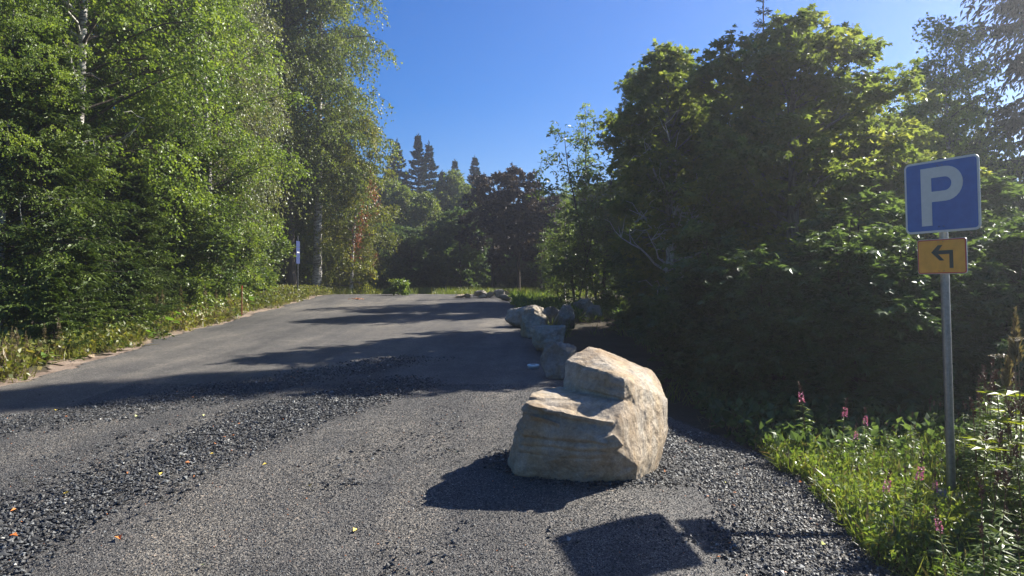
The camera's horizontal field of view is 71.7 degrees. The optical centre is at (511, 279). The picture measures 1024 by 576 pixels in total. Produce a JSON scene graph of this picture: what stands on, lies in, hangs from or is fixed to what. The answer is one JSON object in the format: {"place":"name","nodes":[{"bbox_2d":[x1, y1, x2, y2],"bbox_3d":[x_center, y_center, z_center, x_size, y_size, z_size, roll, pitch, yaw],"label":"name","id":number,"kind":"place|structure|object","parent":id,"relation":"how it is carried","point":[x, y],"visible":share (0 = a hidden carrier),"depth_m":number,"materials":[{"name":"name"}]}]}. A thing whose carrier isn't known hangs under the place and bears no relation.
{"place":"outdoors","nodes":[
{"label":"outdoors","id":0,"kind":"place"},
{"bbox_2d":[0,294,897,575],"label":"gravel road","id":1,"kind":"structure","parent":0,"point":[474,340],"depth_m":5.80,"materials":[{"name":"grey gravel"}]},
{"bbox_2d":[0,354,903,575],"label":"loose gravel","id":2,"kind":"structure","parent":1,"relation":"on","point":[688,457],"depth_m":5.82,"materials":[{"name":"grey gravel"}]},
{"bbox_2d":[505,305,546,326],"bbox_3d":[0.339,0.889,17.040,0.968,0.583,0.712,0,0,-37],"label":"rock","id":3,"kind":"object","parent":1,"relation":"on","point":[513,317],"visible":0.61,"depth_m":16.91,"materials":[{"name":"grey stone"}]},
{"bbox_2d":[520,313,546,338],"bbox_3d":[0.467,0.968,14.976,0.591,0.542,0.474,0,0,0],"label":"rock","id":4,"kind":"object","parent":1,"relation":"on","point":[527,320],"visible":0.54,"depth_m":14.90,"materials":[{"name":"grey stone"}]},
{"bbox_2d":[540,340,575,379],"bbox_3d":[0.645,1.118,9.810,0.509,0.560,0.348,0,0,0],"label":"rock","id":5,"kind":"object","parent":1,"relation":"on","point":[555,357],"visible":0.85,"depth_m":9.70,"materials":[{"name":"grey stone"}]},
{"bbox_2d":[0,293,1022,575],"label":"ground","id":6,"kind":"structure","parent":0,"point":[622,345],"depth_m":14.27,"materials":[{"name":"soil"}]},
{"bbox_2d":[16,276,95,360],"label":"young spruce","id":7,"kind":"object","parent":6,"relation":"on","point":[51,288],"visible":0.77,"depth_m":11.48,"materials":[{"name":"green plant"}]},
{"bbox_2d":[0,0,122,328],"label":"birch tree","id":8,"kind":"object","parent":6,"relation":"on","point":[22,26],"visible":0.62,"depth_m":13.19,"materials":[{"name":"green plant"}]},
{"bbox_2d":[29,261,113,349],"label":"young spruce","id":9,"kind":"object","parent":6,"relation":"on","point":[70,274],"visible":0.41,"depth_m":12.66,"materials":[{"name":"green plant"}]},
{"bbox_2d":[39,245,135,336],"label":"young spruce","id":10,"kind":"object","parent":6,"relation":"on","point":[78,256],"visible":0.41,"depth_m":13.56,"materials":[{"name":"green plant"}]},
{"bbox_2d":[0,15,175,352],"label":"spruce tree","id":11,"kind":"object","parent":6,"relation":"on","point":[59,241],"visible":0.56,"depth_m":13.48,"materials":[{"name":"green plant"}]},
{"bbox_2d":[21,0,164,309],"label":"birch tree","id":12,"kind":"object","parent":6,"relation":"on","point":[93,51],"visible":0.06,"depth_m":21.60,"materials":[{"name":"green plant"}]},
{"bbox_2d":[15,63,176,307],"bbox_3d":[-11.673,-1.894,19.494,5.460,8.206,5.579,0,0,-5],"label":"leafy shrub","id":13,"kind":"object","parent":6,"relation":"on","point":[119,91],"visible":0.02,"depth_m":18.84,"materials":[{"name":"green plant"}]},
{"bbox_2d":[0,0,249,307],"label":"birch tree","id":14,"kind":"object","parent":6,"relation":"on","point":[198,60],"visible":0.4,"depth_m":16.94,"materials":[{"name":"green plant"}]},
{"bbox_2d":[48,0,208,165],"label":"weeping birch","id":15,"kind":"object","parent":6,"relation":"on","point":[103,58],"visible":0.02,"depth_m":23.17,"materials":[{"name":"green plant"}]},
{"bbox_2d":[107,257,168,331],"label":"young spruce","id":16,"kind":"object","parent":6,"relation":"on","point":[136,306],"visible":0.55,"depth_m":14.80,"materials":[{"name":"green plant"}]},
{"bbox_2d":[100,172,193,330],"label":"spruce tree","id":17,"kind":"object","parent":6,"relation":"on","point":[142,197],"visible":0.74,"depth_m":16.49,"materials":[{"name":"green plant"}]},
{"bbox_2d":[0,285,326,376],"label":"dry litter","id":18,"kind":"object","parent":6,"relation":"on","point":[6,355],"visible":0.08,"depth_m":15.67,"materials":[{"name":"brown plant"}]},
{"bbox_2d":[0,286,332,386],"bbox_3d":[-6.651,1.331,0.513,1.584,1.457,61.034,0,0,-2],"label":"sandy verge","id":19,"kind":"structure","parent":6,"relation":"on","point":[69,364],"depth_m":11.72,"materials":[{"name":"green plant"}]},
{"bbox_2d":[0,283,331,380],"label":"verge weeds","id":20,"kind":"object","parent":19,"relation":"on","point":[110,330],"visible":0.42,"depth_m":13.43,"materials":[{"name":"green plant"}]},
{"bbox_2d":[92,118,252,309],"bbox_3d":[-9.340,-1.227,19.502,4.200,6.313,4.292,0,0,-45],"label":"leafy shrub","id":21,"kind":"object","parent":6,"relation":"on","point":[218,279],"visible":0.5,"depth_m":18.85,"materials":[{"name":"green plant"}]},
{"bbox_2d":[73,0,307,297],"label":"weeping birch","id":22,"kind":"object","parent":6,"relation":"on","point":[273,186],"visible":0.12,"depth_m":22.12,"materials":[{"name":"green plant"}]},
{"bbox_2d":[97,0,316,303],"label":"birch tree","id":23,"kind":"object","parent":6,"relation":"on","point":[263,160],"visible":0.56,"depth_m":19.96,"materials":[{"name":"green plant"}]},
{"bbox_2d":[117,0,297,283],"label":"weeping birch","id":24,"kind":"object","parent":6,"relation":"on","point":[264,56],"visible":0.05,"depth_m":26.61,"materials":[{"name":"green plant"}]},
{"bbox_2d":[119,0,297,262],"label":"weeping birch","id":25,"kind":"object","parent":6,"relation":"on","point":[258,87],"visible":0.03,"depth_m":27.74,"materials":[{"name":"green plant"}]},
{"bbox_2d":[174,148,277,301],"bbox_3d":[-9.597,-1.294,22.706,3.990,5.997,4.077,0,0,-41],"label":"leafy shrub","id":26,"kind":"object","parent":6,"relation":"on","point":[258,272],"visible":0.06,"depth_m":22.47,"materials":[{"name":"green plant"}]},
{"bbox_2d":[213,159,296,296],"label":"leafy shrub","id":27,"kind":"object","parent":6,"relation":"on","point":[280,248],"visible":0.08,"depth_m":25.01,"materials":[{"name":"green plant"}]},
{"bbox_2d":[231,0,340,276],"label":"tall birch","id":28,"kind":"object","parent":6,"relation":"on","point":[297,103],"visible":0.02,"depth_m":34.51,"materials":[{"name":"green plant"}]},
{"bbox_2d":[264,171,330,285],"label":"leafy shrub","id":29,"kind":"object","parent":6,"relation":"on","point":[305,270],"visible":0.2,"depth_m":33.42,"materials":[{"name":"green plant"}]},
{"bbox_2d":[236,0,363,284],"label":"tall birch","id":30,"kind":"object","parent":6,"relation":"on","point":[330,112],"visible":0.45,"depth_m":31.35,"materials":[{"name":"green plant"}]},
{"bbox_2d":[249,0,406,286],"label":"tall birch","id":31,"kind":"object","parent":6,"relation":"on","point":[357,34],"visible":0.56,"depth_m":32.60,"materials":[{"name":"green plant"}]},
{"bbox_2d":[322,220,359,293],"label":"yellowing birch","id":32,"kind":"object","parent":6,"relation":"on","point":[334,283],"visible":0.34,"depth_m":34.50,"materials":[{"name":"green plant"}]},
{"bbox_2d":[309,143,376,292],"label":"yellowing birch","id":33,"kind":"object","parent":6,"relation":"on","point":[357,256],"visible":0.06,"depth_m":35.75,"materials":[{"name":"green plant"}]},
{"bbox_2d":[303,104,402,294],"bbox_3d":[-7.605,-3.510,33.962,4.604,10.191,4.903,0,0,0],"label":"yellowing birch","id":34,"kind":"object","parent":6,"relation":"on","point":[371,187],"visible":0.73,"depth_m":33.38,"materials":[{"name":"green plant"}]},
{"bbox_2d":[346,220,378,293],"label":"yellowing birch","id":35,"kind":"object","parent":6,"relation":"on","point":[365,249],"visible":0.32,"depth_m":35.15,"materials":[{"name":"green plant"}]},
{"bbox_2d":[338,222,390,290],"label":"broadleaf tree","id":36,"kind":"object","parent":6,"relation":"on","point":[379,284],"visible":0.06,"depth_m":41.71,"materials":[{"name":"green plant"}]},
{"bbox_2d":[365,221,412,290],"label":"broadleaf tree","id":37,"kind":"object","parent":6,"relation":"on","point":[399,261],"visible":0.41,"depth_m":42.48,"materials":[{"name":"green plant"}]},
{"bbox_2d":[364,177,414,288],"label":"birch tree","id":38,"kind":"object","parent":6,"relation":"on","point":[385,194],"visible":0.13,"depth_m":49.23,"materials":[{"name":"green plant"}]},
{"bbox_2d":[387,138,409,185],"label":"spruce tree","id":39,"kind":"object","parent":6,"relation":"on","point":[400,173],"visible":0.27,"depth_m":58.92,"materials":[{"name":"green plant"}]},
{"bbox_2d":[377,184,426,288],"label":"birch tree","id":40,"kind":"object","parent":6,"relation":"on","point":[403,197],"visible":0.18,"depth_m":47.45,"materials":[{"name":"green plant"}]},
{"bbox_2d":[389,226,434,288],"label":"broadleaf tree","id":41,"kind":"object","parent":6,"relation":"on","point":[417,235],"visible":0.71,"depth_m":43.38,"materials":[{"name":"green plant"}]},
{"bbox_2d":[404,134,431,195],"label":"spruce tree","id":42,"kind":"object","parent":6,"relation":"on","point":[422,170],"visible":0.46,"depth_m":59.66,"materials":[{"name":"green plant"}]},
{"bbox_2d":[401,191,456,289],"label":"birch tree","id":43,"kind":"object","parent":6,"relation":"on","point":[417,213],"visible":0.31,"depth_m":45.52,"materials":[{"name":"green plant"}]},
{"bbox_2d":[416,140,442,191],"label":"spruce tree","id":44,"kind":"object","parent":6,"relation":"on","point":[432,166],"visible":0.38,"depth_m":60.32,"materials":[{"name":"green plant"}]},
{"bbox_2d":[414,221,468,289],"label":"broadleaf tree","id":45,"kind":"object","parent":6,"relation":"on","point":[433,270],"visible":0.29,"depth_m":44.35,"materials":[{"name":"green plant"}]},
{"bbox_2d":[421,169,487,286],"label":"birch tree","id":46,"kind":"object","parent":6,"relation":"on","point":[445,192],"visible":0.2,"depth_m":51.18,"materials":[{"name":"green plant"}]},
{"bbox_2d":[424,206,490,289],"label":"broadleaf tree","id":47,"kind":"object","parent":6,"relation":"on","point":[448,262],"visible":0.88,"depth_m":42.42,"materials":[{"name":"green plant"}]},
{"bbox_2d":[326,286,600,298],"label":"grass","id":48,"kind":"structure","parent":6,"relation":"on","point":[467,290],"depth_m":33.68,"materials":[{"name":"green plant"}]},
{"bbox_2d":[458,214,522,289],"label":"broadleaf tree","id":49,"kind":"object","parent":6,"relation":"on","point":[502,271],"visible":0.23,"depth_m":45.38,"materials":[{"name":"green plant"}]},
{"bbox_2d":[453,173,529,288],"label":"purple maple","id":50,"kind":"object","parent":6,"relation":"on","point":[483,183],"visible":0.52,"depth_m":39.42,"materials":[{"name":"brown plant"}]},
{"bbox_2d":[478,163,555,289],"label":"purple maple","id":51,"kind":"object","parent":6,"relation":"on","point":[512,191],"visible":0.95,"depth_m":37.42,"materials":[{"name":"brown plant"}]},
{"bbox_2d":[507,207,563,290],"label":"broadleaf tree","id":52,"kind":"object","parent":6,"relation":"on","point":[528,277],"visible":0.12,"depth_m":46.37,"materials":[{"name":"green plant"}]},
{"bbox_2d":[511,193,570,291],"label":"purple maple","id":53,"kind":"object","parent":6,"relation":"on","point":[525,256],"visible":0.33,"depth_m":38.55,"materials":[{"name":"brown plant"}]},
{"bbox_2d":[529,325,565,350],"bbox_3d":[0.645,1.130,12.942,0.690,0.607,0.610,0,0,0],"label":"rock","id":54,"kind":"object","parent":6,"relation":"on","point":[541,335],"visible":0.67,"depth_m":12.71,"materials":[{"name":"grey stone"}]},
{"bbox_2d":[508,289,588,320],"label":"edge weeds","id":55,"kind":"object","parent":6,"relation":"on","point":[522,299],"visible":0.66,"depth_m":24.52,"materials":[{"name":"green plant"}]},
{"bbox_2d":[527,212,582,298],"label":"leafy sapling","id":56,"kind":"object","parent":6,"relation":"on","point":[544,265],"visible":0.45,"depth_m":30.87,"materials":[{"name":"green plant"}]},
{"bbox_2d":[553,304,574,329],"bbox_3d":[1.441,1.052,19.515,0.598,0.763,0.424,0,0,0],"label":"rock","id":57,"kind":"object","parent":6,"relation":"on","point":[565,314],"visible":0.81,"depth_m":19.38,"materials":[{"name":"grey stone"}]},
{"bbox_2d":[549,179,581,300],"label":"thin birch","id":58,"kind":"object","parent":6,"relation":"on","point":[566,202],"visible":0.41,"depth_m":28.99,"materials":[{"name":"green plant"}]},
{"bbox_2d":[538,197,608,303],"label":"leafy sapling","id":59,"kind":"object","parent":6,"relation":"on","point":[578,237],"visible":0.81,"depth_m":25.20,"materials":[{"name":"green plant"}]},
{"bbox_2d":[526,121,627,307],"bbox_3d":[3.155,-2.188,25.516,4.834,7.039,4.266,0,0,-28],"label":"leafy sapling","id":60,"kind":"object","parent":6,"relation":"on","point":[584,182],"visible":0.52,"depth_m":25.43,"materials":[{"name":"green plant"}]},
{"bbox_2d":[560,102,613,298],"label":"thin birch","id":61,"kind":"object","parent":6,"relation":"on","point":[583,125],"visible":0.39,"depth_m":26.91,"materials":[{"name":"green plant"}]},
{"bbox_2d":[507,347,667,481],"bbox_3d":[0.558,1.218,5.865,1.220,1.267,1.359,0,0,34],"label":"boulder","id":62,"kind":"object","parent":6,"relation":"on","point":[600,415],"visible":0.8,"depth_m":5.40,"materials":[{"name":"beige stone"}]},
{"bbox_2d":[578,167,634,305],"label":"leafy sapling","id":63,"kind":"object","parent":6,"relation":"on","point":[608,251],"visible":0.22,"depth_m":23.36,"materials":[{"name":"green plant"}]},
{"bbox_2d":[585,169,659,315],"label":"leafy sapling","id":64,"kind":"object","parent":6,"relation":"on","point":[599,236],"visible":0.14,"depth_m":23.58,"materials":[{"name":"green plant"}]},
{"bbox_2d":[543,302,716,404],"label":"tufted grass","id":65,"kind":"structure","parent":6,"relation":"on","point":[637,341],"depth_m":17.25,"materials":[{"name":"green plant"}]},
{"bbox_2d":[587,66,688,278],"bbox_3d":[4.512,-2.853,23.492,4.281,8.378,3.648,0,0,-36],"label":"lichen maple","id":66,"kind":"object","parent":6,"relation":"on","point":[623,191],"visible":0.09,"depth_m":23.38,"materials":[{"name":"green plant"}]},
{"bbox_2d":[600,219,697,337],"bbox_3d":[4.162,-0.043,18.959,3.807,4.576,3.675,0,0,7],"label":"maple thicket","id":67,"kind":"object","parent":6,"relation":"on","point":[633,310],"visible":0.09,"depth_m":18.59,"materials":[{"name":"green plant"}]},
{"bbox_2d":[598,38,730,352],"bbox_3d":[3.415,-1.728,15.395,3.040,6.982,3.568,0,0,0],"label":"lichen maple","id":68,"kind":"object","parent":6,"relation":"on","point":[663,72],"visible":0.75,"depth_m":15.09,"materials":[{"name":"green plant"}]},
{"bbox_2d":[626,216,765,397],"bbox_3d":[3.422,0.686,12.016,2.929,3.520,2.827,0,0,0],"label":"maple thicket","id":69,"kind":"object","parent":6,"relation":"on","point":[690,322],"visible":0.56,"depth_m":11.59,"materials":[{"name":"green plant"}]},
{"bbox_2d":[611,82,782,299],"bbox_3d":[4.613,-1.550,16.913,4.450,6.314,4.700,0,0,-15],"label":"maple tree","id":70,"kind":"object","parent":6,"relation":"on","point":[636,289],"visible":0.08,"depth_m":16.44,"materials":[{"name":"green plant"}]},
{"bbox_2d":[693,244,869,422],"bbox_3d":[3.761,0.920,10.005,2.318,2.887,2.402,0,0,-1],"label":"maple thicket","id":71,"kind":"object","parent":6,"relation":"on","point":[755,329],"visible":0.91,"depth_m":9.72,"materials":[{"name":"green plant"}]},
{"bbox_2d":[682,86,881,253],"bbox_3d":[6.217,-1.557,16.207,4.857,6.525,4.598,0,0,-25],"label":"maple tree","id":72,"kind":"object","parent":6,"relation":"on","point":[785,175],"visible":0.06,"depth_m":15.27,"materials":[{"name":"green plant"}]},
{"bbox_2d":[657,3,945,313],"bbox_3d":[5.254,-1.658,13.482,4.944,7.016,5.222,0,0,0],"label":"maple tree","id":73,"kind":"object","parent":6,"relation":"on","point":[778,59],"visible":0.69,"depth_m":12.64,"materials":[{"name":"green plant"}]},
{"bbox_2d":[590,298,1023,468],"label":"shade undergrowth","id":74,"kind":"object","parent":6,"relation":"on","point":[721,402],"visible":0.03,"depth_m":8.41,"materials":[{"name":"green plant"}]},
{"bbox_2d":[746,185,941,373],"bbox_3d":[5.074,0.556,11.072,3.251,4.048,3.368,0,0,-37],"label":"maple thicket","id":75,"kind":"object","parent":6,"relation":"on","point":[891,207],"visible":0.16,"depth_m":10.81,"materials":[{"name":"green plant"}]},
{"bbox_2d":[695,406,1023,575],"bbox_3d":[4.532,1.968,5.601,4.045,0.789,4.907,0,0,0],"label":"bank weeds","id":76,"kind":"object","parent":6,"relation":"on","point":[838,493],"visible":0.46,"depth_m":5.91,"materials":[{"name":"green plant"}]},
{"bbox_2d":[760,223,980,432],"bbox_3d":[4.716,0.832,9.617,2.601,3.239,2.694,0,0,1],"label":"maple thicket","id":77,"kind":"object","parent":6,"relation":"on","point":[882,308],"visible":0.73,"depth_m":9.14,"materials":[{"name":"green plant"}]},
{"bbox_2d":[859,467,895,560],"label":"fireweed","id":78,"kind":"object","parent":6,"relation":"on","point":[881,521],"visible":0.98,"depth_m":4.99,"materials":[{"name":"green plant"}]},
{"bbox_2d":[800,112,995,269],"bbox_3d":[7.557,-0.789,14.280,3.760,5.052,3.560,0,0,41],"label":"maple tree","id":79,"kind":"object","parent":6,"relation":"on","point":[927,155],"visible":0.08,"depth_m":13.55,"materials":[{"name":"green plant"}]},
{"bbox_2d":[897,452,928,554],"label":"fireweed","id":80,"kind":"object","parent":6,"relation":"on","point":[909,509],"visible":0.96,"depth_m":5.09,"materials":[{"name":"green plant"}]},
{"bbox_2d":[811,219,1023,422],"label":"maple thicket","id":81,"kind":"object","parent":6,"relation":"on","point":[963,356],"visible":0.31,"depth_m":9.29,"materials":[{"name":"green plant"}]},
{"bbox_2d":[904,154,981,512],"bbox_3d":[3.712,0.591,6.003,0.285,3.243,0.632,0,0,-28],"label":"parking sign","id":82,"kind":"object","parent":6,"relation":"on","point":[943,197],"visible":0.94,"depth_m":5.97,"materials":[{"name":"metal"}]},
{"bbox_2d":[929,505,961,575],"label":"fireweed","id":83,"kind":"object","parent":6,"relation":"on","point":[938,551],"visible":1,"depth_m":4.52,"materials":[{"name":"green plant"}]},
{"bbox_2d":[891,12,1023,205],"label":"birch tree","id":84,"kind":"object","parent":6,"relation":"on","point":[930,108],"visible":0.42,"depth_m":17.59,"materials":[{"name":"green plant"}]},
{"bbox_2d":[903,67,1011,221],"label":"birch tree","id":85,"kind":"object","parent":6,"relation":"on","point":[959,119],"visible":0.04,"depth_m":20.22,"materials":[{"name":"green plant"}]},
{"bbox_2d":[892,169,1023,323],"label":"maple thicket","id":86,"kind":"object","parent":6,"relation":"on","point":[1010,192],"visible":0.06,"depth_m":12.96,"materials":[{"name":"green plant"}]},
{"bbox_2d":[927,215,1023,403],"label":"maple thicket","id":87,"kind":"object","parent":6,"relation":"on","point":[989,277],"visible":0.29,"depth_m":9.49,"materials":[{"name":"green plant"}]},
{"bbox_2d":[933,0,1023,212],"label":"spruce tree","id":88,"kind":"object","parent":6,"relation":"on","point":[1013,124],"visible":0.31,"depth_m":19.30,"materials":[{"name":"plant"}]},
{"bbox_2d":[955,430,1004,544],"bbox_3d":[3.403,1.537,5.135,0.326,0.909,0.342,0,0,-44],"label":"willowherb","id":89,"kind":"object","parent":6,"relation":"on","point":[985,439],"visible":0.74,"depth_m":5.14,"materials":[{"name":"green plant"}]},
{"bbox_2d":[964,482,1006,575],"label":"willowherb","id":90,"kind":"object","parent":6,"relation":"on","point":[992,552],"visible":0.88,"depth_m":4.32,"materials":[{"name":"green plant"}]},
{"bbox_2d":[962,469,1012,575],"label":"willowherb","id":91,"kind":"object","parent":6,"relation":"on","point":[998,473],"visible":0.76,"depth_m":4.38,"materials":[{"name":"green plant"}]},
{"bbox_2d":[967,429,1016,543],"bbox_3d":[3.485,1.536,5.148,0.332,0.911,0.316,0,0,11],"label":"willowherb","id":92,"kind":"object","parent":6,"relation":"on","point":[999,466],"visible":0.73,"depth_m":5.13,"materials":[{"name":"green plant"}]},
{"bbox_2d":[963,390,1023,515],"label":"lime leaved plant","id":93,"kind":"object","parent":6,"relation":"on","point":[980,438],"visible":0.67,"depth_m":5.62,"materials":[{"name":"green plant"}]},
{"bbox_2d":[965,444,1022,523],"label":"lime leaved plant","id":94,"kind":"object","parent":6,"relation":"on","point":[985,447],"visible":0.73,"depth_m":5.20,"materials":[{"name":"green plant"}]},
{"bbox_2d":[971,194,1023,235],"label":"broadleaf tree","id":95,"kind":"object","parent":6,"relation":"on","point":[983,207],"visible":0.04,"depth_m":14.92,"materials":[{"name":"green plant"}]},
{"bbox_2d":[976,414,1023,518],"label":"lime leaved plant","id":96,"kind":"object","parent":6,"relation":"on","point":[1000,419],"visible":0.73,"depth_m":5.42,"materials":[{"name":"green plant"}]},
{"bbox_2d":[977,468,1023,575],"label":"willowherb","id":97,"kind":"object","parent":6,"relation":"on","point":[1001,545],"visible":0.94,"depth_m":4.23,"materials":[{"name":"green plant"}]},
{"bbox_2d":[986,406,1023,531],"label":"willowherb","id":98,"kind":"object","parent":6,"relation":"on","point":[1010,412],"visible":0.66,"depth_m":5.37,"materials":[{"name":"green plant"}]},
{"bbox_2d":[987,337,1023,517],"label":"dry umbel plant","id":99,"kind":"object","parent":6,"relation":"on","point":[1019,370],"visible":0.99,"depth_m":5.50,"materials":[{"name":"brown plant"}]},
{"bbox_2d":[1000,353,1014,447],"bbox_3d":[4.059,1.198,5.798,0.112,1.402,0.114,0,0,0],"label":"grass plume","id":100,"kind":"object","parent":6,"relation":"on","point":[1008,364],"depth_m":5.79,"materials":[{"name":"plant"}]},
{"bbox_2d":[1000,444,1023,561],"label":"willowherb","id":101,"kind":"object","parent":6,"relation":"on","point":[1012,525],"visible":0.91,"depth_m":4.98,"materials":[{"name":"green plant"}]},
{"bbox_2d":[1006,306,1023,483],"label":"grass plume","id":102,"kind":"object","parent":6,"relation":"on","point":[1012,351],"depth_m":5.74,"materials":[{"name":"plant"}]},
{"bbox_2d":[49,0,1023,203],"label":"sky","id":103,"kind":"structure","parent":0,"point":[486,80],"materials":[{"name":"blue"}]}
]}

